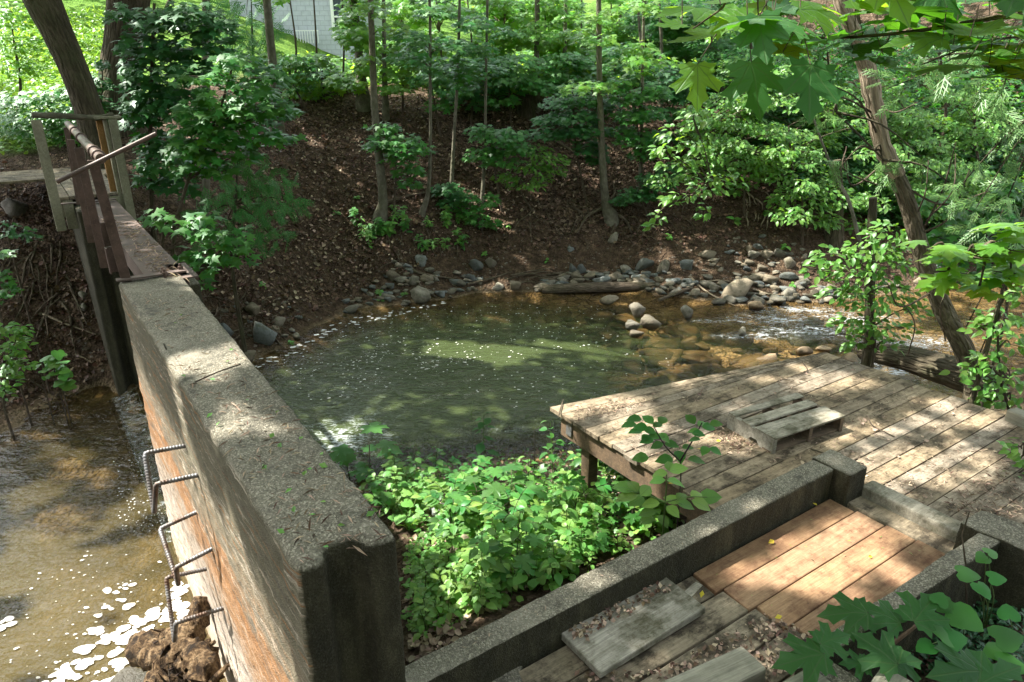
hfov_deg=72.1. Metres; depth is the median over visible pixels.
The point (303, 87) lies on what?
maple sapling
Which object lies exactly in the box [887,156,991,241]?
box elder bush
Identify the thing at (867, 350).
tree
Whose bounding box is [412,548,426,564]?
mustard plant
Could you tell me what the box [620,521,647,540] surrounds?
mustard plant
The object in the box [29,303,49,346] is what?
root
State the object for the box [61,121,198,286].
sluice gate
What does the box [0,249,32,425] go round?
weed
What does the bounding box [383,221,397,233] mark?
bank herb
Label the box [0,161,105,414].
leaf litter
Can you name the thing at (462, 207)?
bank herb
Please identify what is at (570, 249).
boulder
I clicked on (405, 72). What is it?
maple sapling
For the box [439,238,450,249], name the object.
bank herb
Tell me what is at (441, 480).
herb plant
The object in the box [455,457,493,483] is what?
ash seedling
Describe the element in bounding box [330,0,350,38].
window
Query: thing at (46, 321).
root
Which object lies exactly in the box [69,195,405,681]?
dam wall
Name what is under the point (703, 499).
ash seedling
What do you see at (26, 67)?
sapling
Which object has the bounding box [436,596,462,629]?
herb plant
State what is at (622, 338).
submerged cobble
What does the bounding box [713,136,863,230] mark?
box elder bush
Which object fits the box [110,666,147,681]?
concrete lump
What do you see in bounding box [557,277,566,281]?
cobble
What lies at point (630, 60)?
tree
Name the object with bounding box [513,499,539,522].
herb plant
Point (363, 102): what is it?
tree
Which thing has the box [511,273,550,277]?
stick
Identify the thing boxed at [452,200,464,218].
bank herb
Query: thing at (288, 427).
wall debris
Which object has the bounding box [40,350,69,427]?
mud weed
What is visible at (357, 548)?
wall debris
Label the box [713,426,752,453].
deck debris
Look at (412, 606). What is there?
mustard plant
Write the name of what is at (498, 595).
herb plant
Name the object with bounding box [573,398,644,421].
deck debris
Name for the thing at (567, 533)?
herb plant
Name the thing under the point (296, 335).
boulder
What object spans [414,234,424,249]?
bank herb
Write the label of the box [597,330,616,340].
submerged cobble
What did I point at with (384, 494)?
maple seedling
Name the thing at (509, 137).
maple sapling
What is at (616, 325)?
submerged cobble
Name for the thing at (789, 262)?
boulder
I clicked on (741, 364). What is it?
submerged cobble
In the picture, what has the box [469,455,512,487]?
maple seedling
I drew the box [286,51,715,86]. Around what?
bank top weeds
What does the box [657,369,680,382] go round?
submerged cobble
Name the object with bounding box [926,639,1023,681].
maple seedling
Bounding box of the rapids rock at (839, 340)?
[829,336,854,351]
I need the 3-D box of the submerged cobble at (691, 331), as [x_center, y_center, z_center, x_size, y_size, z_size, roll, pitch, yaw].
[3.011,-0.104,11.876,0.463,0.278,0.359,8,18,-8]
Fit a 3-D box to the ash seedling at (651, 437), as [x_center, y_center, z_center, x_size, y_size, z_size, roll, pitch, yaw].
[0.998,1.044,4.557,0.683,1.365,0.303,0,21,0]
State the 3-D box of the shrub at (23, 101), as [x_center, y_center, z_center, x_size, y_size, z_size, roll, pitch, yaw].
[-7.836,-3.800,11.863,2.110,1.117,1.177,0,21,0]
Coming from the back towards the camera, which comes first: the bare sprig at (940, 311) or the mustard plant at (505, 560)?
the bare sprig at (940, 311)
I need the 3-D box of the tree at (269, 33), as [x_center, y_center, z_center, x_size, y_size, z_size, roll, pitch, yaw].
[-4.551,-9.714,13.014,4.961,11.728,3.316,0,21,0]
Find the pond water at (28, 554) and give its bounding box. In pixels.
[0,399,169,681]
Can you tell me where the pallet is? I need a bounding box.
[727,393,844,453]
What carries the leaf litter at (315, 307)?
on the ground at (48, 478)
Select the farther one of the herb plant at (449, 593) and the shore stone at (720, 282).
the shore stone at (720, 282)
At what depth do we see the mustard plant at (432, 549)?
5.55 m
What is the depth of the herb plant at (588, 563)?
5.01 m
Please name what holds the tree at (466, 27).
on the ground at (48, 478)
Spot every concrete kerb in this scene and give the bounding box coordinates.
[405,449,866,681]
[794,511,1023,681]
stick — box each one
[9,379,43,389]
[42,313,94,333]
[388,192,425,202]
[407,263,453,278]
[467,271,511,285]
[510,268,550,275]
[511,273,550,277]
[554,140,591,161]
[658,287,692,300]
[689,276,734,305]
[753,288,783,295]
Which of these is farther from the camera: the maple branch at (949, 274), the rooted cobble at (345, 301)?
the rooted cobble at (345, 301)
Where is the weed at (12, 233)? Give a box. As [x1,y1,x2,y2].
[0,218,49,392]
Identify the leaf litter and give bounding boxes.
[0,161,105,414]
[195,84,798,342]
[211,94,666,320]
[402,437,659,661]
[918,613,1023,672]
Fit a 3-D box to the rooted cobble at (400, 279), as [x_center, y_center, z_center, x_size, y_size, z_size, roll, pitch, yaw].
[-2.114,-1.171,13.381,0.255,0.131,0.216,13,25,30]
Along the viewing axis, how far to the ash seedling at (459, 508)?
5.50 m
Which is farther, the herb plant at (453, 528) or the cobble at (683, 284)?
the cobble at (683, 284)
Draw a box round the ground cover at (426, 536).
[353,443,635,637]
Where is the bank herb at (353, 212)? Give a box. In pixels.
[348,207,358,225]
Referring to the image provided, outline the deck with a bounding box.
[550,352,1023,523]
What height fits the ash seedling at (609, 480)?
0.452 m
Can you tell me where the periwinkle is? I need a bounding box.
[911,599,1023,673]
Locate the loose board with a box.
[562,577,704,677]
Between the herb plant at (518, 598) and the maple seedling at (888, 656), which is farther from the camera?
the herb plant at (518, 598)
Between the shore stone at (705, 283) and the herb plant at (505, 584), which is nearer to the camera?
the herb plant at (505, 584)
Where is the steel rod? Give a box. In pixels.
[56,132,156,183]
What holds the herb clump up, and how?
on the ground at (48, 478)
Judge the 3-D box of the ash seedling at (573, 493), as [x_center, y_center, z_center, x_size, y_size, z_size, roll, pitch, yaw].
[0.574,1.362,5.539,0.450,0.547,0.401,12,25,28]
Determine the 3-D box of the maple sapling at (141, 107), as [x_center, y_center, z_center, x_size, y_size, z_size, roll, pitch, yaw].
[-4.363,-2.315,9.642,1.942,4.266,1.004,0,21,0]
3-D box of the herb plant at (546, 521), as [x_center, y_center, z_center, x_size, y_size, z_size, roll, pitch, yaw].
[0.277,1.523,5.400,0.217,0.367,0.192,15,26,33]
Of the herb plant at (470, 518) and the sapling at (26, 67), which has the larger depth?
the sapling at (26, 67)
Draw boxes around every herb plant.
[358,469,378,501]
[365,473,385,506]
[374,452,386,472]
[377,489,407,516]
[382,465,413,507]
[383,451,401,482]
[383,453,406,485]
[394,448,406,464]
[395,466,417,487]
[401,458,421,487]
[404,451,430,482]
[407,476,418,494]
[410,570,440,603]
[411,591,436,624]
[411,606,442,641]
[412,470,429,499]
[413,596,437,628]
[417,471,431,502]
[417,566,436,577]
[420,571,432,583]
[423,446,450,488]
[425,566,449,597]
[428,595,447,613]
[431,468,448,492]
[431,514,449,544]
[431,567,457,599]
[432,545,451,570]
[433,450,444,464]
[435,565,469,616]
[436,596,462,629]
[439,515,470,572]
[441,571,470,611]
[446,561,468,593]
[452,548,479,578]
[455,493,482,529]
[455,558,475,601]
[455,576,479,609]
[456,506,480,538]
[456,579,479,619]
[458,580,481,622]
[460,516,480,535]
[461,528,505,598]
[465,581,497,616]
[466,466,490,497]
[467,412,500,466]
[467,576,500,607]
[468,521,486,547]
[473,536,499,577]
[473,569,510,600]
[478,582,508,609]
[479,499,508,538]
[482,519,510,559]
[484,554,512,606]
[487,517,503,538]
[492,563,509,587]
[497,569,523,601]
[498,458,525,490]
[498,507,538,586]
[508,545,520,577]
[511,456,545,516]
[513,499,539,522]
[529,546,543,570]
[537,420,568,493]
[538,535,570,590]
[539,510,558,538]
[539,518,550,547]
[543,568,556,589]
[544,485,559,501]
[545,482,571,525]
[547,484,563,521]
[548,466,570,492]
[550,501,584,559]
[550,518,582,575]
[558,545,576,581]
[565,442,597,490]
[571,524,594,566]
[580,502,608,546]
[583,551,597,572]
[586,518,595,542]
[596,511,614,543]
[609,531,629,555]
[634,516,654,544]
[635,497,665,540]
[652,500,672,535]
[653,509,669,529]
[665,504,680,528]
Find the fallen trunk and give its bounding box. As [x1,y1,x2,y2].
[856,343,1008,392]
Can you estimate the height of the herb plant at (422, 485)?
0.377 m
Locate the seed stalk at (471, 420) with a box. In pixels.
[463,402,477,460]
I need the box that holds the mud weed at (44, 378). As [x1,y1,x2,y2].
[35,362,55,425]
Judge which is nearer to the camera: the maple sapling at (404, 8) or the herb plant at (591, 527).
the herb plant at (591, 527)
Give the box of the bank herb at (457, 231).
[452,227,463,245]
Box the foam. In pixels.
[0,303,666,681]
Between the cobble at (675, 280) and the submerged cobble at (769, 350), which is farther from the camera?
the cobble at (675, 280)
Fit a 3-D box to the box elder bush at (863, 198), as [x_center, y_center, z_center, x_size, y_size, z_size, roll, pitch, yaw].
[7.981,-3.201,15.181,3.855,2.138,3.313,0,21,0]
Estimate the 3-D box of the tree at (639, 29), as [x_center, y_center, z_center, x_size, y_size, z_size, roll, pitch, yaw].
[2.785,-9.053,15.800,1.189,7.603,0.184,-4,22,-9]
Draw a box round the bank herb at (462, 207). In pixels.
[455,202,465,217]
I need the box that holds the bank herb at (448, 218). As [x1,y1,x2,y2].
[439,210,452,228]
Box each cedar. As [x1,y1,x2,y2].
[179,149,313,352]
[198,0,293,85]
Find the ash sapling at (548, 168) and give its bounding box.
[490,143,570,209]
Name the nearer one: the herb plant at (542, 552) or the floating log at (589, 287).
the herb plant at (542, 552)
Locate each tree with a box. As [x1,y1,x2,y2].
[22,0,119,180]
[97,0,150,136]
[199,0,210,229]
[263,0,285,133]
[317,0,388,111]
[335,0,428,120]
[344,0,412,228]
[381,0,472,216]
[408,0,500,191]
[445,0,527,202]
[514,0,573,112]
[516,68,535,119]
[535,1,587,86]
[555,0,650,233]
[607,0,685,208]
[636,0,648,102]
[657,1,663,106]
[823,159,844,250]
[832,0,990,406]
[860,197,876,367]
[861,44,1023,403]
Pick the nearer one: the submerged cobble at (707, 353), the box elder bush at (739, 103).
the submerged cobble at (707, 353)
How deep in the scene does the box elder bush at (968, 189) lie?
14.83 m
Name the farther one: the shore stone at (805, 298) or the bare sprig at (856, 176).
the shore stone at (805, 298)
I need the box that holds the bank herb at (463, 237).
[459,233,468,250]
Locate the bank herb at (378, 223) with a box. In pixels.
[372,217,383,234]
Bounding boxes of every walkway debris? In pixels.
[568,580,666,636]
[569,582,670,640]
[575,615,812,681]
[668,439,871,618]
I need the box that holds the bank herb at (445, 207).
[440,205,451,226]
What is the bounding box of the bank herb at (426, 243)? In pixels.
[417,239,430,251]
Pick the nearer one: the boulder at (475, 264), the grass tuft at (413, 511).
the grass tuft at (413, 511)
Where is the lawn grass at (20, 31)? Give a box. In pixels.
[0,4,104,140]
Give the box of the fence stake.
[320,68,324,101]
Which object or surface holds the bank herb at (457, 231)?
on the ground at (48, 478)
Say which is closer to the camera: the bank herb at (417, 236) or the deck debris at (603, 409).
the deck debris at (603, 409)
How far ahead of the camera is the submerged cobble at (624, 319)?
12.32 m
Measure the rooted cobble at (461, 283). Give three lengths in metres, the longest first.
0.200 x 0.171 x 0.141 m
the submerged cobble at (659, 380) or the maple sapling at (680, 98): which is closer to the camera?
the submerged cobble at (659, 380)
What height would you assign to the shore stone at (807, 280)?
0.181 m
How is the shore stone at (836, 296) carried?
on the ground at (48, 478)
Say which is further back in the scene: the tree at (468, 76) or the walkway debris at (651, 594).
the tree at (468, 76)
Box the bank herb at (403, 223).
[399,218,412,232]
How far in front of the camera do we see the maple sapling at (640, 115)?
14.07 m
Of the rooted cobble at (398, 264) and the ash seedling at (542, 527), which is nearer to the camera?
the ash seedling at (542, 527)
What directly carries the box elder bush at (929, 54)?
on the ground at (48, 478)
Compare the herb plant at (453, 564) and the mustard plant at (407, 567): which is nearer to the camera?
the herb plant at (453, 564)
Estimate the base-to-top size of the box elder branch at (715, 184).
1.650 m
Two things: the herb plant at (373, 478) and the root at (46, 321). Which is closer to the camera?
the herb plant at (373, 478)
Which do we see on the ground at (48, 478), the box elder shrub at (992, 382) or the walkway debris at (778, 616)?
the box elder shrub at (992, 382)
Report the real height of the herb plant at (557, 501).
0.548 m
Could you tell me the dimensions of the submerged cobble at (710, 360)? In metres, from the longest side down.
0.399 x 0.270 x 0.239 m
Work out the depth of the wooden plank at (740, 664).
3.15 m
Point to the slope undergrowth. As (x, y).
(854, 167)
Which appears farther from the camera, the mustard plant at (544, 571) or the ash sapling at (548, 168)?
the ash sapling at (548, 168)
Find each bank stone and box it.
[707,258,717,262]
[724,249,734,253]
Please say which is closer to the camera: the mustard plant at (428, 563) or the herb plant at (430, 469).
the mustard plant at (428, 563)
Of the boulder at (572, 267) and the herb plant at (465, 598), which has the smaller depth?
the herb plant at (465, 598)
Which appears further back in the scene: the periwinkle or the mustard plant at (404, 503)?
the mustard plant at (404, 503)
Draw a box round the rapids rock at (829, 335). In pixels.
[823,332,833,340]
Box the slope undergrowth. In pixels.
[730,20,1023,240]
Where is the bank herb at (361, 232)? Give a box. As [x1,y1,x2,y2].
[358,216,366,237]
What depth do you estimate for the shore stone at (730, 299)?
12.89 m
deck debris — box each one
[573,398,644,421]
[573,398,645,419]
[574,362,1004,497]
[576,361,991,494]
[589,366,1004,501]
[594,366,1006,502]
[708,421,754,453]
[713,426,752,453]
[943,460,1022,519]
[944,460,1023,518]
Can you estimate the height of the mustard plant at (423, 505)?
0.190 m
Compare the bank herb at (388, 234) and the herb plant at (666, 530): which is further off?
the bank herb at (388, 234)
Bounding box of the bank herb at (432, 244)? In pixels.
[428,238,438,249]
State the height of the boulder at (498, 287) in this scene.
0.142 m
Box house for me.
[229,0,381,60]
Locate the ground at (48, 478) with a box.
[0,0,1023,681]
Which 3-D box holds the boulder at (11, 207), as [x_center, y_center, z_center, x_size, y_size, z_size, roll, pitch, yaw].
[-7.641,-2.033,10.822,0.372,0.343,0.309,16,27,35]
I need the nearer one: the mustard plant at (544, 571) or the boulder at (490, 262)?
the mustard plant at (544, 571)
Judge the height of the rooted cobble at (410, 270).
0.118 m
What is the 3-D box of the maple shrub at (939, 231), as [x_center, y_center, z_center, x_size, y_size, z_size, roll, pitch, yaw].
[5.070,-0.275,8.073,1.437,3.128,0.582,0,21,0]
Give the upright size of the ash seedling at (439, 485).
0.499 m
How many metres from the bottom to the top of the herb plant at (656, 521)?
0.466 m
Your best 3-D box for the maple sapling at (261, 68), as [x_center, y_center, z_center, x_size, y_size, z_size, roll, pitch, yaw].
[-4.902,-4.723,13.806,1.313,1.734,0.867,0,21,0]
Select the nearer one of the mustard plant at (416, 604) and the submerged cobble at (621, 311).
the mustard plant at (416, 604)
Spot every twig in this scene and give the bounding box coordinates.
[195,364,240,382]
[867,416,894,436]
[961,511,969,603]
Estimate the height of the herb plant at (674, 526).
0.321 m
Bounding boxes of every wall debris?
[102,219,188,280]
[134,296,387,560]
[144,295,380,562]
[148,290,384,554]
[174,314,374,546]
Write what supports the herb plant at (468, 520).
on the ground at (48, 478)
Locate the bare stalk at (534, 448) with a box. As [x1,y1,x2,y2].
[534,429,534,475]
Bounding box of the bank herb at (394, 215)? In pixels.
[388,205,399,226]
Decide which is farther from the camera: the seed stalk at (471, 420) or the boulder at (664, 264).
the boulder at (664, 264)
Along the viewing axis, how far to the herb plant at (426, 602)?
4.63 m
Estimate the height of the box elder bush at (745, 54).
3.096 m
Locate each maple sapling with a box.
[101,0,241,242]
[136,207,261,290]
[158,53,307,255]
[233,53,296,143]
[252,0,336,99]
[267,0,350,101]
[278,54,329,112]
[301,0,381,101]
[360,121,435,221]
[363,0,438,83]
[376,27,426,112]
[403,55,476,136]
[406,0,479,87]
[424,0,520,95]
[430,182,473,211]
[446,53,516,129]
[460,123,534,211]
[461,191,504,233]
[463,0,544,95]
[477,53,559,128]
[512,0,587,70]
[524,92,621,204]
[527,51,596,127]
[533,0,618,81]
[590,0,648,80]
[590,42,668,141]
[599,78,675,207]
[602,0,683,82]
[608,161,685,218]
[639,61,708,160]
[640,0,715,95]
[674,0,753,92]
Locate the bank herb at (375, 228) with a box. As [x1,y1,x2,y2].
[370,218,381,235]
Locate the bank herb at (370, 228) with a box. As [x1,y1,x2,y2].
[365,223,378,239]
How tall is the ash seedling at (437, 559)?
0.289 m
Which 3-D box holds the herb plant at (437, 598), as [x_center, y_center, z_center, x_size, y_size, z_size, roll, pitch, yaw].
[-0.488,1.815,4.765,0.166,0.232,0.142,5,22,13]
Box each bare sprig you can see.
[842,146,884,187]
[901,300,914,354]
[917,160,928,211]
[928,153,955,218]
[940,266,975,341]
[965,265,995,327]
[976,283,1013,361]
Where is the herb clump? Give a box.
[0,321,38,439]
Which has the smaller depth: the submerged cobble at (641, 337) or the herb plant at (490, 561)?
the herb plant at (490, 561)
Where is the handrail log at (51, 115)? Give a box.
[31,112,113,120]
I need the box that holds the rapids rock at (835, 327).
[825,326,844,334]
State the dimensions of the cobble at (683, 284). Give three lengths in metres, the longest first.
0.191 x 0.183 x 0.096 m
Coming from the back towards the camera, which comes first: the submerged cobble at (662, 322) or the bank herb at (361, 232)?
the bank herb at (361, 232)
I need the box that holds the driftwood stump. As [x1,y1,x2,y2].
[124,596,229,681]
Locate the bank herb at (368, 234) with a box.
[362,229,376,247]
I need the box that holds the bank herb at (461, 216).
[455,214,463,223]
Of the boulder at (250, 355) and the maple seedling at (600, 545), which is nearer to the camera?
the maple seedling at (600, 545)
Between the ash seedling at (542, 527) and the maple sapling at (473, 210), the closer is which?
the ash seedling at (542, 527)
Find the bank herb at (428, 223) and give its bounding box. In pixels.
[423,216,434,227]
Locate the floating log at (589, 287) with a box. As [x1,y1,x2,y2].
[542,282,657,293]
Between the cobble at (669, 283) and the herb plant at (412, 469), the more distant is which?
the cobble at (669, 283)
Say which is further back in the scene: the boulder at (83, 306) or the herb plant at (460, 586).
the boulder at (83, 306)
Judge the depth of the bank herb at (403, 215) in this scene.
13.93 m
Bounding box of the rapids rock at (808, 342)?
[786,331,826,346]
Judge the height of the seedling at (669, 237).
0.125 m
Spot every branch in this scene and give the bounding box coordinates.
[640,108,748,231]
[653,0,1023,124]
[796,103,968,219]
[895,222,1023,302]
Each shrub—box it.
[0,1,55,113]
[0,83,106,147]
[91,57,116,124]
[799,219,933,367]
[917,179,1023,365]
[938,284,1023,409]
[996,437,1023,477]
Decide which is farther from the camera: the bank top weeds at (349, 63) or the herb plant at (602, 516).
the bank top weeds at (349, 63)
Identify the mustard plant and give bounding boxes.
[363,489,413,519]
[377,459,400,482]
[389,486,430,526]
[392,507,410,514]
[399,572,417,587]
[401,615,417,623]
[402,547,416,560]
[402,602,420,616]
[403,561,421,576]
[403,569,423,588]
[404,590,429,609]
[405,545,416,558]
[405,582,430,596]
[406,551,424,560]
[406,619,415,630]
[407,587,430,597]
[408,540,422,549]
[408,620,416,632]
[409,482,424,499]
[409,558,422,570]
[410,451,429,464]
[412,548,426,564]
[412,600,440,614]
[414,503,441,516]
[417,579,441,585]
[419,508,449,526]
[423,555,452,581]
[427,541,443,556]
[449,514,483,522]
[454,538,485,561]
[459,545,514,579]
[467,563,497,591]
[470,589,502,611]
[512,546,560,590]
[512,550,553,579]
[516,517,543,534]
[538,506,586,537]
[538,568,560,583]
[544,544,593,572]
[558,560,575,580]
[617,537,638,550]
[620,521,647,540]
[916,592,983,653]
[954,547,1006,632]
[983,604,1023,674]
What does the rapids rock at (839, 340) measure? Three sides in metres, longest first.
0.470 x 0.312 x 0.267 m
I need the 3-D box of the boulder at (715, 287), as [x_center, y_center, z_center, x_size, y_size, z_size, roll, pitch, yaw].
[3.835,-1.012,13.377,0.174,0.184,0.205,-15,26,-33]
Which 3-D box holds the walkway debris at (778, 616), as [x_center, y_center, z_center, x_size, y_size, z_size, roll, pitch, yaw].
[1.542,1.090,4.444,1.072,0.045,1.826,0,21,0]
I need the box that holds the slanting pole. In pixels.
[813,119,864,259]
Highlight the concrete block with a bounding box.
[492,666,523,681]
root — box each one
[13,288,29,320]
[16,293,59,333]
[18,248,33,298]
[25,256,40,284]
[27,277,38,306]
[29,242,37,277]
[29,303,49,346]
[35,263,47,308]
[41,254,48,298]
[44,307,48,347]
[45,289,53,322]
[50,243,52,273]
[56,241,61,287]
[59,300,76,353]
[66,275,86,324]
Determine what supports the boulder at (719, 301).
on the ground at (48, 478)
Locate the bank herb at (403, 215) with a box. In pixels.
[397,205,407,225]
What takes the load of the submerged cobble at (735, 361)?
on the ground at (48, 478)
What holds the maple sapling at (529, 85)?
on the ground at (48, 478)
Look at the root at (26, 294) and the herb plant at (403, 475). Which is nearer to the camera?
the herb plant at (403, 475)
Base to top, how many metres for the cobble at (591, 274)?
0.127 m
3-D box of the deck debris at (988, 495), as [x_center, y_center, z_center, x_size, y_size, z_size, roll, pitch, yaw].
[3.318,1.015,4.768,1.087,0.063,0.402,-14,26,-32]
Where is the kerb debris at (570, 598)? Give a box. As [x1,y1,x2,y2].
[442,507,747,650]
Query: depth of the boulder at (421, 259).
13.65 m
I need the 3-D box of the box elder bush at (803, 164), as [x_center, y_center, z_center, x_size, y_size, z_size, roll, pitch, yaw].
[5.828,-3.746,14.508,3.081,2.259,3.006,0,21,0]
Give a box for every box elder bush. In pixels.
[644,88,792,191]
[653,0,823,119]
[673,56,818,175]
[707,152,787,217]
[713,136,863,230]
[720,50,913,161]
[724,102,899,205]
[764,182,853,245]
[770,4,880,127]
[811,144,960,235]
[836,83,963,180]
[868,1,998,146]
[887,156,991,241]
[906,155,1023,213]
[908,78,1019,172]
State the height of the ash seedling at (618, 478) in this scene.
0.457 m
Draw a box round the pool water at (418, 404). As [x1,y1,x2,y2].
[135,285,1023,465]
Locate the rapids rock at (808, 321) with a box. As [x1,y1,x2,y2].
[801,316,824,328]
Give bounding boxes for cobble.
[271,325,279,331]
[341,298,349,303]
[343,304,358,313]
[385,283,393,289]
[394,276,406,282]
[395,262,401,267]
[405,268,412,273]
[434,291,444,297]
[447,288,456,293]
[449,279,458,284]
[456,279,465,286]
[544,424,555,428]
[546,280,555,283]
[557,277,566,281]
[563,316,572,321]
[571,271,582,277]
[573,278,584,282]
[582,271,597,278]
[582,311,614,327]
[590,327,604,333]
[592,276,609,281]
[595,272,603,276]
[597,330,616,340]
[607,322,626,329]
[609,271,620,280]
[612,313,644,327]
[613,308,630,314]
[617,273,624,279]
[617,334,640,344]
[618,339,635,349]
[626,356,640,363]
[629,328,648,333]
[630,360,645,374]
[633,277,645,281]
[637,333,649,340]
[638,348,673,368]
[643,336,664,348]
[643,336,680,349]
[646,375,667,385]
[654,276,663,281]
[655,288,664,294]
[657,329,672,337]
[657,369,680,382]
[658,360,675,368]
[659,319,666,324]
[663,325,683,340]
[664,281,674,286]
[666,349,682,363]
[670,278,680,282]
[670,378,692,382]
[674,365,692,373]
[677,325,700,337]
[677,372,696,378]
[679,335,697,348]
[681,282,689,287]
[681,353,721,365]
[682,350,712,363]
[685,363,711,376]
[695,341,709,350]
[700,356,721,365]
[702,332,721,343]
[710,363,722,371]
[711,367,737,374]
[725,332,753,348]
[727,361,748,368]
[729,355,747,365]
[732,348,744,354]
[738,353,763,362]
[744,353,777,367]
[749,346,758,350]
[754,341,774,349]
[761,347,777,355]
[788,348,797,354]
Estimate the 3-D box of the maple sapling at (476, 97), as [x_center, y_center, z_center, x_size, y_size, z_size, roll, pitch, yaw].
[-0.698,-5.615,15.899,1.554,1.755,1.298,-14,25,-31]
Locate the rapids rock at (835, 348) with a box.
[816,344,838,353]
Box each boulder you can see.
[0,198,28,217]
[78,291,86,298]
[80,303,87,310]
[221,323,233,335]
[244,302,259,315]
[244,350,255,362]
[253,321,277,345]
[273,316,285,326]
[292,332,300,339]
[386,270,399,280]
[408,275,418,284]
[410,286,430,303]
[415,254,426,266]
[420,274,433,281]
[429,503,443,516]
[449,533,478,562]
[464,274,474,281]
[469,259,482,270]
[485,258,496,267]
[492,284,503,290]
[510,280,520,289]
[537,283,546,291]
[567,246,573,251]
[569,263,576,271]
[577,264,586,272]
[599,295,618,305]
[608,232,618,242]
[620,264,630,272]
[625,319,640,329]
[629,302,645,319]
[630,330,643,337]
[635,258,653,270]
[640,314,661,330]
[657,259,669,273]
[679,259,692,269]
[680,305,692,321]
[688,288,699,296]
[698,250,716,258]
[709,283,718,290]
[711,298,726,304]
[721,278,753,296]
[738,326,745,336]
[743,265,750,270]
[744,258,754,264]
[746,244,751,251]
[748,250,759,257]
[748,301,763,309]
[753,243,762,248]
[757,264,767,270]
[760,249,773,258]
[773,248,785,257]
[781,288,795,295]
[783,257,795,268]
[795,346,812,355]
[808,289,818,297]
[815,345,831,351]
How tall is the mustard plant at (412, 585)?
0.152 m
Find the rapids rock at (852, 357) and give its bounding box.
[840,352,875,367]
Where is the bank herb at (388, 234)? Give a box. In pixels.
[383,223,394,235]
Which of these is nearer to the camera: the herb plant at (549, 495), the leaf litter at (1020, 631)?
the leaf litter at (1020, 631)
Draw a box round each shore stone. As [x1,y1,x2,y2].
[699,280,716,287]
[699,292,707,297]
[702,274,712,279]
[717,280,727,285]
[723,295,735,303]
[736,296,747,302]
[746,292,757,295]
[748,275,759,280]
[751,273,763,279]
[752,296,763,301]
[763,274,778,283]
[769,294,785,303]
[770,285,780,290]
[779,272,798,279]
[779,286,789,290]
[784,296,793,301]
[794,279,804,287]
[798,276,809,284]
[799,296,811,301]
[823,296,832,302]
[828,293,839,298]
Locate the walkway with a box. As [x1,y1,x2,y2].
[519,481,960,681]
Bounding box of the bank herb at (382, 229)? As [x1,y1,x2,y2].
[377,220,389,235]
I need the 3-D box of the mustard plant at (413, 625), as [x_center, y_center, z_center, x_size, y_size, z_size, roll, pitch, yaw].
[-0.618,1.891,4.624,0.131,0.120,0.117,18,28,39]
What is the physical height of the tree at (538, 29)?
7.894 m
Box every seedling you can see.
[329,421,402,491]
[333,451,370,479]
[368,480,412,514]
[375,289,383,295]
[410,471,478,511]
[418,472,482,512]
[419,484,478,531]
[422,479,458,512]
[424,537,464,570]
[432,455,461,473]
[434,510,461,541]
[443,476,510,528]
[444,462,485,492]
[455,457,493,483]
[455,511,493,535]
[465,493,539,524]
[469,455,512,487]
[469,481,554,555]
[475,523,517,554]
[477,473,514,495]
[478,533,547,581]
[480,463,548,516]
[482,489,537,529]
[484,466,527,512]
[526,511,572,541]
[529,540,583,574]
[535,524,565,544]
[542,482,596,514]
[546,470,580,502]
[549,468,580,480]
[553,470,618,519]
[557,462,611,497]
[562,484,613,516]
[567,451,598,469]
[568,495,608,516]
[572,537,596,560]
[575,517,614,544]
[579,526,612,556]
[587,475,617,512]
[587,493,624,512]
[598,459,620,496]
[598,468,616,501]
[600,463,638,495]
[606,466,627,481]
[606,503,641,533]
[607,478,640,511]
[611,461,721,534]
[614,479,654,513]
[614,497,643,526]
[621,414,722,527]
[666,233,672,239]
[726,216,741,225]
[727,188,742,197]
[771,620,850,681]
[781,243,790,250]
[816,590,951,641]
[838,629,921,681]
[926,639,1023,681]
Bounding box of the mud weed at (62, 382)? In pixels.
[48,364,76,428]
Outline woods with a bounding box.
[380,0,832,48]
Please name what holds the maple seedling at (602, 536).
on the ground at (48, 478)
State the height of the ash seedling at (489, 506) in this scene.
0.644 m
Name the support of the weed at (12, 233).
on the ground at (48, 478)
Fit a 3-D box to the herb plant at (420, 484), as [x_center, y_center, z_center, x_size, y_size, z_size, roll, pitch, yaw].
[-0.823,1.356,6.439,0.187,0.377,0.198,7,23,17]
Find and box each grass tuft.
[339,460,355,471]
[393,511,424,529]
[397,493,423,512]
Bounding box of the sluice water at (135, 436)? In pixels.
[110,388,167,536]
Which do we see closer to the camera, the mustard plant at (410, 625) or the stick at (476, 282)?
the mustard plant at (410, 625)
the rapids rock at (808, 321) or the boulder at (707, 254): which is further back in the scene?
the boulder at (707, 254)
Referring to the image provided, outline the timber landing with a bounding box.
[0,115,136,230]
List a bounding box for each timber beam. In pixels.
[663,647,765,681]
[784,671,829,681]
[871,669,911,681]
[1005,408,1023,427]
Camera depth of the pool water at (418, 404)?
9.98 m
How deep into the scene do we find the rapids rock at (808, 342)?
11.55 m
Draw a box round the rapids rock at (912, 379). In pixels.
[895,375,919,384]
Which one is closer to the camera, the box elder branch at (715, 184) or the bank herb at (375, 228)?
the box elder branch at (715, 184)
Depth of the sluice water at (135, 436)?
8.65 m
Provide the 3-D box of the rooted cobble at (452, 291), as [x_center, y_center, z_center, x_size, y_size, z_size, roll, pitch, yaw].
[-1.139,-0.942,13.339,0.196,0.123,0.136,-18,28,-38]
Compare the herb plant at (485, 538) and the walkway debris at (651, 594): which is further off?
the herb plant at (485, 538)
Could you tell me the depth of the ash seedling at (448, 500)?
5.71 m
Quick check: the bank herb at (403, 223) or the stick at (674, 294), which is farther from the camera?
the bank herb at (403, 223)

